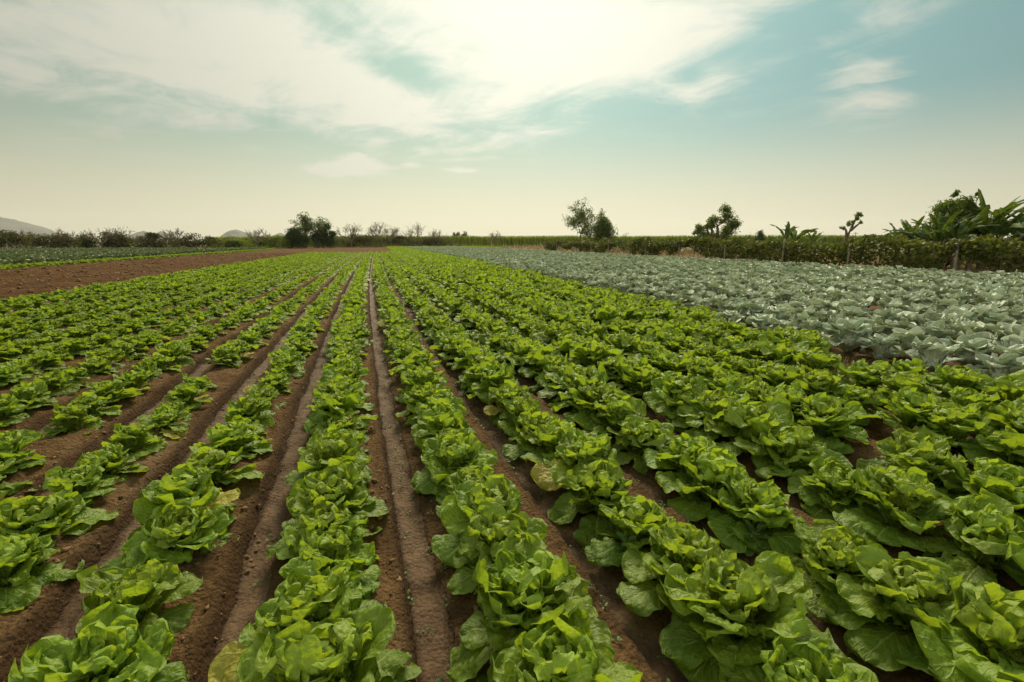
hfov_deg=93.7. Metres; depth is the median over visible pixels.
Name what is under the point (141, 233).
hill
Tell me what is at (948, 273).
cabbage
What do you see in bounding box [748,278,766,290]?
cabbage
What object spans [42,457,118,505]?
lettuce
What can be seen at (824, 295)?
cabbage
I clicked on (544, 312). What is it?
lettuce
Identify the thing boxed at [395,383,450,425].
lettuce
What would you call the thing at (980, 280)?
cabbage
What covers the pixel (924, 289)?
cabbage
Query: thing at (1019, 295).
cabbage
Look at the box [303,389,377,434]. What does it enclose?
lettuce
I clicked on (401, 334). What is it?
lettuce
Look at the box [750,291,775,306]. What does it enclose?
cabbage
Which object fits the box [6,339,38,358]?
lettuce
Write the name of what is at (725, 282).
cabbage
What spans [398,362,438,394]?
lettuce
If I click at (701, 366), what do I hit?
lettuce
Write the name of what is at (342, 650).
lettuce
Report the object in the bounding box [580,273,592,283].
cabbage
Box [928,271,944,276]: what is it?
cabbage
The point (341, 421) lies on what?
lettuce
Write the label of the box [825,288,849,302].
cabbage
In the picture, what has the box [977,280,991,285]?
cabbage
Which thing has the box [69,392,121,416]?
lettuce
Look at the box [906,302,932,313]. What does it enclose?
cabbage
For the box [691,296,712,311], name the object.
cabbage
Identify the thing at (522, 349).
lettuce
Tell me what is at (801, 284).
cabbage
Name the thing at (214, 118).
sky
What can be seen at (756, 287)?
cabbage
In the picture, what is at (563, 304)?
lettuce
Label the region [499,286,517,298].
lettuce
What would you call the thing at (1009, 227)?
banana plant
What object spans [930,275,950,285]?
cabbage
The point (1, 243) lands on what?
bare tree
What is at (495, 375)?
lettuce
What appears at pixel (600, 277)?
cabbage
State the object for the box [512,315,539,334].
lettuce
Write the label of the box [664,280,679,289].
cabbage
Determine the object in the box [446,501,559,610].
lettuce
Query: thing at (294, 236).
shrub
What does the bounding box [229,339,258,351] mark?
lettuce
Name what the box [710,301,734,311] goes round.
cabbage
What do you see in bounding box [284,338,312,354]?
lettuce
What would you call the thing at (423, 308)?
lettuce
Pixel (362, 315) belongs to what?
lettuce
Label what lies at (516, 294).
lettuce
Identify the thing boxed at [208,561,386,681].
lettuce
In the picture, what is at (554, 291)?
lettuce
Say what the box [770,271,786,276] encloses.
cabbage
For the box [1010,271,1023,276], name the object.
cabbage
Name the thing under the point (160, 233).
hill
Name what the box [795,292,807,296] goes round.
cabbage
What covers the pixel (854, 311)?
cabbage
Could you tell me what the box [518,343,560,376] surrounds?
lettuce
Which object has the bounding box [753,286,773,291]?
cabbage
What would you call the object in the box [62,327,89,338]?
lettuce
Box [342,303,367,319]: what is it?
lettuce
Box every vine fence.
[541,237,617,253]
[624,233,1023,274]
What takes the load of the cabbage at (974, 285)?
on the field soil
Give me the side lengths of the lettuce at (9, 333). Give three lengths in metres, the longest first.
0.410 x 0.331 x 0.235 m
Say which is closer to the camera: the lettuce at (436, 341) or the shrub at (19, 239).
the lettuce at (436, 341)
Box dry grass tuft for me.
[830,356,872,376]
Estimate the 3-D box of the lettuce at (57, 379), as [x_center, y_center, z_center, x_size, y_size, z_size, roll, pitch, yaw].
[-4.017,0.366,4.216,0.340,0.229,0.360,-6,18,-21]
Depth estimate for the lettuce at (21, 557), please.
1.84 m
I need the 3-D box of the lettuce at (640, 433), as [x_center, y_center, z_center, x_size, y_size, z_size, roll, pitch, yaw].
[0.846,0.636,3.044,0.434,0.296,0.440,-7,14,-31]
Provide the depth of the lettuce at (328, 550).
1.83 m
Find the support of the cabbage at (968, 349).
on the field soil
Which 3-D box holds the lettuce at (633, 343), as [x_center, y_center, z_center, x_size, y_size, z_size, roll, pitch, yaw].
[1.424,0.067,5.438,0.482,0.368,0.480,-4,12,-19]
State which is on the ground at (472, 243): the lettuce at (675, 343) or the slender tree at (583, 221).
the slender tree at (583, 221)
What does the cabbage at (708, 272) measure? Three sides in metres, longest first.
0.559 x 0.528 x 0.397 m
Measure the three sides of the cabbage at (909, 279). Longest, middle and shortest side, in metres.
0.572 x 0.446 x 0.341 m
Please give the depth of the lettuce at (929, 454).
2.60 m
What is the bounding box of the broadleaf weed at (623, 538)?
[615,532,635,564]
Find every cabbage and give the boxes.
[547,270,560,278]
[564,273,574,279]
[572,274,588,283]
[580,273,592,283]
[588,280,600,286]
[594,275,604,284]
[595,278,610,288]
[605,275,620,283]
[607,283,620,291]
[609,277,624,286]
[615,282,632,293]
[621,273,634,277]
[624,275,640,281]
[624,280,635,287]
[627,287,638,294]
[633,279,646,293]
[634,287,654,298]
[640,276,657,286]
[640,283,657,294]
[642,269,656,275]
[649,288,659,296]
[652,279,664,288]
[653,291,667,299]
[658,284,676,294]
[659,273,669,280]
[662,281,676,293]
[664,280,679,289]
[664,293,682,301]
[665,274,677,279]
[672,283,691,293]
[677,289,693,302]
[682,295,701,306]
[683,278,696,283]
[686,285,705,295]
[690,282,703,291]
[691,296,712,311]
[692,272,702,279]
[692,291,712,298]
[695,278,708,290]
[697,276,712,283]
[703,281,722,294]
[704,294,727,308]
[705,270,716,274]
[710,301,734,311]
[712,269,724,274]
[714,309,744,323]
[717,280,735,287]
[718,276,734,284]
[719,288,740,301]
[725,282,744,288]
[729,296,745,310]
[730,298,751,320]
[732,275,740,280]
[735,288,752,296]
[736,278,750,284]
[737,301,772,317]
[740,291,757,299]
[745,313,775,329]
[747,272,755,277]
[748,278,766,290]
[748,298,769,308]
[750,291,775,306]
[752,277,771,285]
[752,283,763,290]
[752,291,774,304]
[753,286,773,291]
[757,283,775,286]
[759,317,797,330]
[761,273,772,278]
[763,306,794,320]
[764,278,779,282]
[769,304,793,310]
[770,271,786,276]
[770,289,796,304]
[773,287,793,300]
[776,279,793,284]
[777,282,791,288]
[781,275,795,279]
[781,301,809,312]
[784,285,803,300]
[790,310,818,329]
[791,282,807,289]
[791,294,816,309]
[792,272,805,280]
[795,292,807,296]
[795,305,817,315]
[796,273,813,278]
[796,318,829,337]
[799,288,814,297]
[801,276,813,289]
[804,284,815,293]
[806,272,821,275]
[808,284,834,298]
[809,278,828,287]
[809,292,827,298]
[809,297,842,313]
[810,275,825,287]
[812,283,827,286]
[812,296,828,310]
[814,309,837,322]
[822,313,856,336]
[823,318,872,351]
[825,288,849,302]
[826,276,840,280]
[827,281,845,290]
[833,280,848,290]
[835,299,869,316]
[840,306,871,318]
[843,292,869,305]
[846,281,864,292]
[847,284,867,292]
[848,268,863,276]
[848,283,864,291]
[848,293,875,313]
[848,314,884,333]
[858,279,870,287]
[859,317,888,338]
[860,276,880,279]
[860,291,876,307]
[860,333,901,359]
[864,285,884,291]
[865,278,884,289]
[869,289,885,300]
[870,298,908,314]
[872,308,910,325]
[872,319,915,341]
[873,308,902,320]
[874,271,891,277]
[880,293,895,300]
[882,279,894,284]
[882,286,902,291]
[883,270,894,277]
[883,277,902,286]
[885,289,906,297]
[885,291,919,310]
[889,326,929,350]
[895,282,911,292]
[897,275,914,282]
[899,280,918,291]
[900,278,922,284]
[900,336,963,371]
[903,312,919,325]
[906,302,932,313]
[907,320,955,338]
[908,282,929,293]
[908,309,955,330]
[909,271,925,278]
[909,293,919,303]
[909,303,936,308]
[910,281,932,291]
[911,290,931,303]
[913,277,927,281]
[916,294,939,304]
[920,288,935,297]
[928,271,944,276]
[929,286,948,299]
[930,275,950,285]
[932,297,960,310]
[935,309,969,327]
[939,289,967,302]
[939,292,965,304]
[940,281,966,288]
[940,335,994,365]
[942,271,954,276]
[945,292,978,304]
[945,318,993,339]
[947,305,984,321]
[949,298,966,306]
[950,271,966,277]
[958,270,971,276]
[958,330,997,353]
[961,278,982,287]
[962,284,976,289]
[962,287,985,301]
[965,353,1023,377]
[968,290,995,302]
[969,303,997,307]
[971,274,986,279]
[972,304,1009,323]
[973,285,992,297]
[974,336,1023,368]
[975,278,992,281]
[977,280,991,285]
[979,271,1000,275]
[979,289,1016,308]
[981,298,1008,307]
[982,322,1004,340]
[984,276,1006,283]
[984,312,1021,332]
[985,282,1005,288]
[991,287,1014,292]
[991,320,1023,343]
[995,279,1013,282]
[1000,330,1023,339]
[1003,281,1022,288]
[1005,290,1022,306]
[1005,308,1023,320]
[1007,274,1023,279]
[1009,297,1023,308]
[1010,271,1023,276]
[1012,303,1023,318]
[1013,288,1023,292]
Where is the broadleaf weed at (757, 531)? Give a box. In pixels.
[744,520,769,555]
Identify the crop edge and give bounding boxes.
[0,248,275,268]
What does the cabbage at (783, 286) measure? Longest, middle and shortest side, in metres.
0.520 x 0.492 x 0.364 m
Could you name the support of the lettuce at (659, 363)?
on the field soil
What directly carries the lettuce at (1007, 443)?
on the field soil
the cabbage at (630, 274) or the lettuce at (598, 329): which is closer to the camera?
the lettuce at (598, 329)
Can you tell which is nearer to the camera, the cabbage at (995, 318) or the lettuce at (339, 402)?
the lettuce at (339, 402)
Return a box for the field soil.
[0,245,1023,681]
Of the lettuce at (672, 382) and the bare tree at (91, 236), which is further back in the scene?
the bare tree at (91, 236)
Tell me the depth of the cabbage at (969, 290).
10.00 m
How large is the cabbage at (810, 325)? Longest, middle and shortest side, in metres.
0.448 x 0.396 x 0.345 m
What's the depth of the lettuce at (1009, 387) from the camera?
3.65 m
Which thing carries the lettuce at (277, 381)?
on the field soil
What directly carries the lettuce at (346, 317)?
on the field soil
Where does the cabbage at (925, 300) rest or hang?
on the field soil
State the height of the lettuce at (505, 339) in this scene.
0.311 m
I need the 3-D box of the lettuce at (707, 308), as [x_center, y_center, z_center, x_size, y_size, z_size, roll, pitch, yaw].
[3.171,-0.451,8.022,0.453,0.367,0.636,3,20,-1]
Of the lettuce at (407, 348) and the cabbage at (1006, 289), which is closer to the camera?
the lettuce at (407, 348)
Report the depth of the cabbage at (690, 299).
9.08 m
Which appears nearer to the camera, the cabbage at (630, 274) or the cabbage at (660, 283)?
the cabbage at (660, 283)
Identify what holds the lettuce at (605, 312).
on the field soil
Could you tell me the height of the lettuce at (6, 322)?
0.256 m
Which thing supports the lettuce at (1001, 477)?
on the field soil
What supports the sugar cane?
on the ground at (472, 243)
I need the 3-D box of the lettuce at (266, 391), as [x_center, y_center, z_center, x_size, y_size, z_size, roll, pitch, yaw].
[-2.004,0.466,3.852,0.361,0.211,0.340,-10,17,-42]
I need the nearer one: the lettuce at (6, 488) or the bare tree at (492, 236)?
the lettuce at (6, 488)
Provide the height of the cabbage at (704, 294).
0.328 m
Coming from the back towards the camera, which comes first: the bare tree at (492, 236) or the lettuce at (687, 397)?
the bare tree at (492, 236)
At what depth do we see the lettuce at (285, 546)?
2.02 m
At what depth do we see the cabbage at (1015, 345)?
4.56 m
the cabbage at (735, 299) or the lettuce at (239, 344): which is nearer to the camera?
the lettuce at (239, 344)
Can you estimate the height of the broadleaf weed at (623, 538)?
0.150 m
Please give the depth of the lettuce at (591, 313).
7.46 m
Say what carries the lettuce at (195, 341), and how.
on the field soil
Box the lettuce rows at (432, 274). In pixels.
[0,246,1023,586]
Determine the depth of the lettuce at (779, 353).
4.88 m
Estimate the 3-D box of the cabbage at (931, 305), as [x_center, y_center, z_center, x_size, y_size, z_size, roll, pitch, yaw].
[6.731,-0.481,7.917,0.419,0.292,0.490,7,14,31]
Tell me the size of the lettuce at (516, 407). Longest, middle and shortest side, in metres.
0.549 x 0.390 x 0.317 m
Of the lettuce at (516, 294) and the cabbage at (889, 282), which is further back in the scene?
the cabbage at (889, 282)
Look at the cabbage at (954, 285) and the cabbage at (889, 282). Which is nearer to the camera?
the cabbage at (954, 285)
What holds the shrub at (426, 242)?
on the ground at (472, 243)
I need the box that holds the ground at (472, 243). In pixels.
[7,242,904,254]
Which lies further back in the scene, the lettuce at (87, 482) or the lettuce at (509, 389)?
the lettuce at (509, 389)
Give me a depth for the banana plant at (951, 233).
21.70 m
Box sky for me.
[0,0,1023,241]
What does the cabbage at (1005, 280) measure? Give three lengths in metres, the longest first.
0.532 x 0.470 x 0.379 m
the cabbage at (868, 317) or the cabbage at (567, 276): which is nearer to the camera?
the cabbage at (868, 317)
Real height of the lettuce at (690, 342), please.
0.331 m
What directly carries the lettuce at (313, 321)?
on the field soil
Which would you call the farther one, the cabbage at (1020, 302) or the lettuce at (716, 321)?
the cabbage at (1020, 302)
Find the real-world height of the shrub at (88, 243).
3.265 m
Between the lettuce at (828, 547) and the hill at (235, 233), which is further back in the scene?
the hill at (235, 233)
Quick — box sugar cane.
[207,234,945,246]
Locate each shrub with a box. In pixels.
[0,229,38,247]
[9,232,84,247]
[74,231,96,247]
[91,231,142,247]
[132,232,182,247]
[166,232,225,247]
[211,235,253,247]
[239,235,291,248]
[281,226,311,247]
[310,223,339,247]
[336,233,384,246]
[371,233,421,246]
[410,235,458,245]
[616,233,631,250]
[900,241,964,267]
[962,234,1021,267]
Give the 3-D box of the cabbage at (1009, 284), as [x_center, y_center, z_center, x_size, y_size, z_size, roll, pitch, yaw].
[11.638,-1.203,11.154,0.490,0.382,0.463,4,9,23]
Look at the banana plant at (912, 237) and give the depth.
24.71 m
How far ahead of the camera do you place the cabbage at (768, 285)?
11.40 m
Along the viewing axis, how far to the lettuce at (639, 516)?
2.05 m
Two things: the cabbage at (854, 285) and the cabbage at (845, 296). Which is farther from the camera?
the cabbage at (854, 285)
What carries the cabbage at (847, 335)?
on the field soil
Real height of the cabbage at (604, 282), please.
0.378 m
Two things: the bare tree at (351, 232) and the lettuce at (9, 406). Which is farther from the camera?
the bare tree at (351, 232)
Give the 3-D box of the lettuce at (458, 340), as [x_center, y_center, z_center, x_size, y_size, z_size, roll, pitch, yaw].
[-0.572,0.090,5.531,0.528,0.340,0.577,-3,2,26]
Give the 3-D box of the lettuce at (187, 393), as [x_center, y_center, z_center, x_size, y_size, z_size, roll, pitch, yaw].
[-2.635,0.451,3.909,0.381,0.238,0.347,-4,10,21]
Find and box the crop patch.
[0,247,266,264]
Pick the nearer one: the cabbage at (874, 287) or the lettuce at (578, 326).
the lettuce at (578, 326)
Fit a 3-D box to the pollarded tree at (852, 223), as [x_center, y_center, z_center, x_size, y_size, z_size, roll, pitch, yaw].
[24.783,-7.603,35.145,1.596,3.652,0.755,2,12,10]
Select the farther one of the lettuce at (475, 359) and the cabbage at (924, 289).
the cabbage at (924, 289)
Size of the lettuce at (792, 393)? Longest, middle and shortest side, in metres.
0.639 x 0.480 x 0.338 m
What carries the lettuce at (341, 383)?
on the field soil
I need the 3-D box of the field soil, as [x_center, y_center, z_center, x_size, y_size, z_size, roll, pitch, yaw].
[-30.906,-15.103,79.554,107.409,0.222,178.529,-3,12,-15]
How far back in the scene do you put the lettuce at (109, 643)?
1.35 m
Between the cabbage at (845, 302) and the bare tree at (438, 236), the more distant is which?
the bare tree at (438, 236)
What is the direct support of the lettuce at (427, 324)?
on the field soil
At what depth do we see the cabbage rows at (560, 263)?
21.08 m
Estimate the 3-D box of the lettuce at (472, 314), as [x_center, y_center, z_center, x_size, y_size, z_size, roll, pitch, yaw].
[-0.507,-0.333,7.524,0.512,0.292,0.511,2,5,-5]
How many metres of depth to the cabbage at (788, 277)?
13.60 m
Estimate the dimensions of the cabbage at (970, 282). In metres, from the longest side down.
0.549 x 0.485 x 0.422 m
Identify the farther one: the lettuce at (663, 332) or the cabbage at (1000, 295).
the cabbage at (1000, 295)
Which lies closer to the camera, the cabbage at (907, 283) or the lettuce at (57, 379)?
the lettuce at (57, 379)
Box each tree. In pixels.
[0,230,10,247]
[6,229,35,247]
[54,228,77,245]
[78,227,112,247]
[106,227,134,244]
[160,228,190,244]
[245,228,270,246]
[288,211,316,245]
[306,215,333,247]
[336,223,362,247]
[365,220,384,245]
[377,222,399,245]
[400,222,425,245]
[427,229,448,245]
[486,230,502,245]
[562,197,595,239]
[588,213,617,249]
[692,202,743,254]
[746,229,765,242]
[839,212,863,242]
[923,189,992,268]
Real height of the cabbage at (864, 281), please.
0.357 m
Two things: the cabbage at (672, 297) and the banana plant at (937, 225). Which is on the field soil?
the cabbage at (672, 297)
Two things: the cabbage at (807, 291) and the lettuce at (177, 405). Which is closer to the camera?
the lettuce at (177, 405)
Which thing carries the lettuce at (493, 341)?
on the field soil
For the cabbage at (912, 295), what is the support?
on the field soil
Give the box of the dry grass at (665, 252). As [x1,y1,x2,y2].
[460,245,1023,269]
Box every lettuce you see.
[0,315,17,329]
[0,328,22,342]
[0,335,12,345]
[0,345,27,360]
[0,363,32,386]
[0,394,29,426]
[0,429,46,474]
[0,458,40,499]
[0,483,118,548]
[0,533,84,612]
[1,381,58,408]
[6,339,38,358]
[6,359,41,377]
[8,601,188,681]
[11,323,40,338]
[21,349,66,370]
[27,336,55,349]
[31,369,82,395]
[34,342,73,365]
[35,329,69,343]
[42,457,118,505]
[43,403,104,436]
[60,337,91,356]
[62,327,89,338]
[63,366,89,385]
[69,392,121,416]
[70,323,98,336]
[71,442,148,483]
[74,335,105,351]
[75,558,202,636]
[76,356,118,377]
[83,318,110,332]
[86,347,125,368]
[86,379,143,403]
[93,332,115,347]
[100,502,239,569]
[107,341,147,361]
[107,423,167,462]
[113,369,152,389]
[116,334,149,350]
[130,358,161,380]
[133,463,240,527]
[136,405,189,438]
[137,330,164,347]
[139,329,171,339]
[139,352,181,371]
[154,342,194,366]
[158,400,191,420]
[164,383,213,409]
[170,339,198,355]
[178,335,208,350]
[182,373,217,391]
[183,446,264,484]
[189,420,272,464]
[192,324,217,340]
[205,344,242,367]
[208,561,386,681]
[209,415,267,443]
[215,340,254,361]
[222,395,274,427]
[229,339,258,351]
[237,328,268,345]
[239,384,286,410]
[243,371,292,394]
[248,323,273,337]
[252,605,421,681]
[264,365,291,384]
[266,496,381,559]
[267,345,305,365]
[269,354,305,378]
[270,347,307,369]
[277,331,317,349]
[279,521,381,598]
[280,330,315,345]
[282,458,391,529]
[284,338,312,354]
[284,430,372,486]
[289,321,316,336]
[290,322,317,339]
[296,317,324,331]
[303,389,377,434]
[306,375,374,420]
[306,426,368,452]
[312,373,370,401]
[314,414,371,444]
[317,353,361,382]
[320,358,368,391]
[323,327,369,353]
[326,339,367,362]
[327,322,369,345]
[327,334,363,352]
[331,312,368,335]
[331,344,364,364]
[334,304,365,320]
[337,295,367,313]
[337,320,373,343]
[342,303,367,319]
[347,312,367,324]
[349,354,363,371]
[377,306,408,323]
[378,310,405,327]
[383,316,414,338]
[383,324,420,349]
[383,330,425,358]
[385,301,405,313]
[385,312,403,324]
[388,327,421,347]
[388,339,428,365]
[388,349,443,375]
[389,334,423,360]
[395,366,453,402]
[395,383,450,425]
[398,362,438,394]
[410,389,462,425]
[410,432,497,494]
[411,398,475,450]
[413,305,433,321]
[414,307,447,328]
[419,307,451,326]
[420,315,451,331]
[422,424,486,467]
[423,315,455,333]
[425,319,460,342]
[429,330,464,354]
[431,474,520,568]
[433,328,445,345]
[436,324,471,351]
[436,465,508,517]
[438,334,473,360]
[445,531,610,681]
[446,297,470,317]
[446,338,487,369]
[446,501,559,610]
[452,345,489,373]
[454,308,474,321]
[455,350,500,389]
[458,306,485,328]
[463,311,488,325]
[463,359,518,393]
[465,313,491,331]
[466,361,530,403]
[467,291,486,306]
[471,318,506,344]
[473,292,498,309]
[474,317,491,333]
[476,609,643,681]
[483,379,533,424]
[484,298,499,313]
[484,325,514,340]
[485,331,518,350]
[489,299,511,317]
[495,306,508,319]
[496,333,524,361]
[497,396,550,444]
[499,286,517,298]
[500,307,530,322]
[500,336,532,359]
[501,339,540,374]
[502,304,522,325]
[502,411,557,459]
[506,291,525,304]
[507,312,530,334]
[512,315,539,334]
[516,296,537,307]
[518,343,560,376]
[519,318,548,337]
[520,417,597,463]
[522,349,567,379]
[527,302,537,313]
[528,358,580,390]
[529,299,554,316]
[529,321,548,340]
[530,429,627,491]
[531,319,584,349]
[536,362,596,402]
[538,304,563,322]
[540,296,553,302]
[542,283,561,292]
[545,287,563,298]
[547,365,608,413]
[547,455,632,547]
[548,306,581,321]
[550,299,571,306]
[551,330,577,355]
[552,334,580,363]
[554,311,574,323]
[558,301,572,308]
[559,286,576,300]
[563,381,622,432]
[564,291,579,299]
[564,333,607,364]
[568,294,587,303]
[569,314,593,324]
[569,340,623,375]
[574,319,598,337]
[578,304,593,315]
[580,297,597,306]
[581,322,613,343]
[584,289,595,296]
[584,494,671,566]
[585,307,600,323]
[587,299,603,308]
[588,290,610,298]
[592,388,648,438]
[594,305,626,330]
[596,354,624,379]
[598,298,623,306]
[601,317,623,333]
[603,330,634,356]
[605,301,630,319]
[607,356,647,392]
[608,292,628,301]
[609,318,638,333]
[611,415,674,474]
[616,330,653,358]
[616,516,722,624]
[618,296,640,304]
[619,303,642,321]
[622,364,661,404]
[626,322,644,334]
[628,293,635,298]
[631,300,649,308]
[632,320,663,335]
[632,341,666,367]
[633,308,658,322]
[640,348,676,372]
[641,303,662,317]
[641,318,664,323]
[643,432,722,483]
[644,371,708,415]
[654,322,685,354]
[655,389,702,432]
[655,443,748,521]
[657,305,683,320]
[659,299,682,317]
[659,549,846,681]
[662,314,686,334]
[662,332,685,354]
[662,353,694,374]
[665,311,686,320]
[671,389,751,440]
[674,320,706,336]
[679,336,712,357]
[681,307,712,323]
[683,354,724,390]
[686,343,730,362]
[688,305,715,313]
[689,322,731,346]
[697,368,741,390]
[701,317,725,329]
[703,393,796,455]
[707,472,811,555]
[709,635,878,681]
[717,335,743,356]
[718,355,753,376]
[720,318,752,341]
[723,374,772,402]
[731,339,769,361]
[737,328,768,341]
[741,359,775,385]
[751,420,852,479]
[758,325,797,344]
[758,362,808,390]
[759,382,812,426]
[760,335,809,364]
[783,329,840,356]
[784,519,887,625]
[786,347,841,375]
[787,456,884,520]
[792,368,855,396]
[794,391,870,453]
[822,464,958,556]
[824,545,974,681]
[833,384,886,425]
[837,358,897,393]
[856,430,970,497]
[857,386,956,432]
[875,369,941,404]
[883,358,938,389]
[893,574,1023,681]
[897,402,994,450]
[914,490,1023,586]
[923,364,994,398]
[936,386,1000,425]
[938,454,1023,501]
[962,425,1023,465]
[975,369,1023,408]
[979,394,1023,435]
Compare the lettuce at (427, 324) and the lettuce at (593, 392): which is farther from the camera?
the lettuce at (427, 324)
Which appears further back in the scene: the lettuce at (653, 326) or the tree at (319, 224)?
the tree at (319, 224)
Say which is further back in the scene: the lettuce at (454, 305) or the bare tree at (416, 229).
the bare tree at (416, 229)
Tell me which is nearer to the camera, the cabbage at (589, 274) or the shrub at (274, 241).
the cabbage at (589, 274)
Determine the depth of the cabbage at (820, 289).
10.13 m
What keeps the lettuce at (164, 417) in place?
on the field soil
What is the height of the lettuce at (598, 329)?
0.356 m
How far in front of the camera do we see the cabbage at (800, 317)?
6.69 m
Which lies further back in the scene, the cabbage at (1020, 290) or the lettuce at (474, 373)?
the cabbage at (1020, 290)
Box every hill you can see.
[0,217,59,241]
[128,231,146,239]
[156,232,176,241]
[220,230,250,237]
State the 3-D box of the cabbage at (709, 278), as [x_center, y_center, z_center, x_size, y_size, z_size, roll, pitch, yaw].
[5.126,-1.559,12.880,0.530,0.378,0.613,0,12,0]
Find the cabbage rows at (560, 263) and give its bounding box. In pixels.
[404,246,1011,286]
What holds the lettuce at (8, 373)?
on the field soil
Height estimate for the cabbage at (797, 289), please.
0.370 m
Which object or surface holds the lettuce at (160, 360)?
on the field soil
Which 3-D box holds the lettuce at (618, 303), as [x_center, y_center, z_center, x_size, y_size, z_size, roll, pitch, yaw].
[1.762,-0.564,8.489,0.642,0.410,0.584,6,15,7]
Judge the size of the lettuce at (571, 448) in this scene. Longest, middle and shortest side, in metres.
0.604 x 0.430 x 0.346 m
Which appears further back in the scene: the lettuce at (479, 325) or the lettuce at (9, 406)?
the lettuce at (479, 325)
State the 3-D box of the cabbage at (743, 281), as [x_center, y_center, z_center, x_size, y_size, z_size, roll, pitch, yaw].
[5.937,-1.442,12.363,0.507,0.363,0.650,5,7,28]
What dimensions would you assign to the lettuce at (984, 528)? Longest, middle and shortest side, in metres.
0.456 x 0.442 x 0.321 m
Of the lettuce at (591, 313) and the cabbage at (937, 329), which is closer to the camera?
the cabbage at (937, 329)
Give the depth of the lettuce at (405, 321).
6.63 m
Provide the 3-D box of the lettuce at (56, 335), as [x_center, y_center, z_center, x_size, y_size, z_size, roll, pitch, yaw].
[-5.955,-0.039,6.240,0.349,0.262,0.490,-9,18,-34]
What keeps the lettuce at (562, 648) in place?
on the field soil
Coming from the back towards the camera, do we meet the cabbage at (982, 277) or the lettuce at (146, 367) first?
the cabbage at (982, 277)
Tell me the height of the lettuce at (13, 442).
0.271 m
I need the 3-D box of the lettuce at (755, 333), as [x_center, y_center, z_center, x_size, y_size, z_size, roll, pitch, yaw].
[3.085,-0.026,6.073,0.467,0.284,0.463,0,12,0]
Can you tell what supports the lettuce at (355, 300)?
on the field soil
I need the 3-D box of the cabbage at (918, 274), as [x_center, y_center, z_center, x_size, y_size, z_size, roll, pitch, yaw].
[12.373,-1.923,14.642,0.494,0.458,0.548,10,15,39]
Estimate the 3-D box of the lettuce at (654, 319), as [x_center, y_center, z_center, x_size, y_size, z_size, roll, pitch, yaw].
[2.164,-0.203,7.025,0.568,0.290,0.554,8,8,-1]
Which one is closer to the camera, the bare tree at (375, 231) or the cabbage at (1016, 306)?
the cabbage at (1016, 306)
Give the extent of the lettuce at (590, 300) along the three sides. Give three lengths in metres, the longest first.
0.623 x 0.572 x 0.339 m
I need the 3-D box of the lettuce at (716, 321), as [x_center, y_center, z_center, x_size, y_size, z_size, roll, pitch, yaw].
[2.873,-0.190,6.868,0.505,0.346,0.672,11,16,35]
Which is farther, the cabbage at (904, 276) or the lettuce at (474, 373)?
the cabbage at (904, 276)
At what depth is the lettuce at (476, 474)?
2.41 m
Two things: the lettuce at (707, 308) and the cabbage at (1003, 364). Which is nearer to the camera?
the cabbage at (1003, 364)
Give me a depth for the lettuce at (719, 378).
4.01 m
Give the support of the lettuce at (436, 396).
on the field soil
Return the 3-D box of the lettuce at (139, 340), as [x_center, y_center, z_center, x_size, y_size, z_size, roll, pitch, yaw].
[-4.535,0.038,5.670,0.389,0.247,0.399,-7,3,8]
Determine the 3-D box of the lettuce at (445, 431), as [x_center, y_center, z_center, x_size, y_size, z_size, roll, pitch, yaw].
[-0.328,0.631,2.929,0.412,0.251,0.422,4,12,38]
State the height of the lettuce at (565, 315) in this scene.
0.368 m
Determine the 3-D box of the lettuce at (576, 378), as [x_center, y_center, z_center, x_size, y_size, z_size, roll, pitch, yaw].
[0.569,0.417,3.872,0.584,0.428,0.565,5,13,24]
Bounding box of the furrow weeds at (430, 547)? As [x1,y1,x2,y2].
[64,311,862,681]
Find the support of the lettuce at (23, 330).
on the field soil
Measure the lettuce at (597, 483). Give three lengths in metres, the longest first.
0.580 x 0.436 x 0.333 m
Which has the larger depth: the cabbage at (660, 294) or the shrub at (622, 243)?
the shrub at (622, 243)
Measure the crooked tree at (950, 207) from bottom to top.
4.018 m
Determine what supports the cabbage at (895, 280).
on the field soil
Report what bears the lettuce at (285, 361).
on the field soil
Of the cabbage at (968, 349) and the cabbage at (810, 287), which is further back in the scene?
the cabbage at (810, 287)
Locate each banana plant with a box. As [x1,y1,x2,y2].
[770,221,796,253]
[778,225,817,259]
[806,231,833,258]
[882,222,920,266]
[883,209,999,265]
[890,224,927,263]
[900,214,1016,270]
[900,216,924,257]
[915,206,1023,269]
[951,207,1023,270]
[962,189,1023,268]
[962,220,1023,270]
[989,211,1023,267]
[1007,213,1023,250]
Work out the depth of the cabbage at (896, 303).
7.70 m
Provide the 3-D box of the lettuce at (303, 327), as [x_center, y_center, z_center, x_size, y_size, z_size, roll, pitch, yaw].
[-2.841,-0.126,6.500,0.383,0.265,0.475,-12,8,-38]
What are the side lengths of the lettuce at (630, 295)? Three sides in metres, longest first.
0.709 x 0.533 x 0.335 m
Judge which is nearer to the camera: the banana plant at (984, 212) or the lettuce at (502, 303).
the lettuce at (502, 303)
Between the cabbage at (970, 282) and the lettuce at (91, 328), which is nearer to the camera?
the lettuce at (91, 328)
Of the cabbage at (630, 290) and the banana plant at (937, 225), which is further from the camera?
the banana plant at (937, 225)
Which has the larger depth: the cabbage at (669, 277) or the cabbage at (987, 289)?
the cabbage at (669, 277)
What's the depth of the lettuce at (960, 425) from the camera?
3.00 m
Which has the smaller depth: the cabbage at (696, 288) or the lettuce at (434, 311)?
the lettuce at (434, 311)
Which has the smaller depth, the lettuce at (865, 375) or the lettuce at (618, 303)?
the lettuce at (865, 375)
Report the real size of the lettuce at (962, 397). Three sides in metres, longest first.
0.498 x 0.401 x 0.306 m

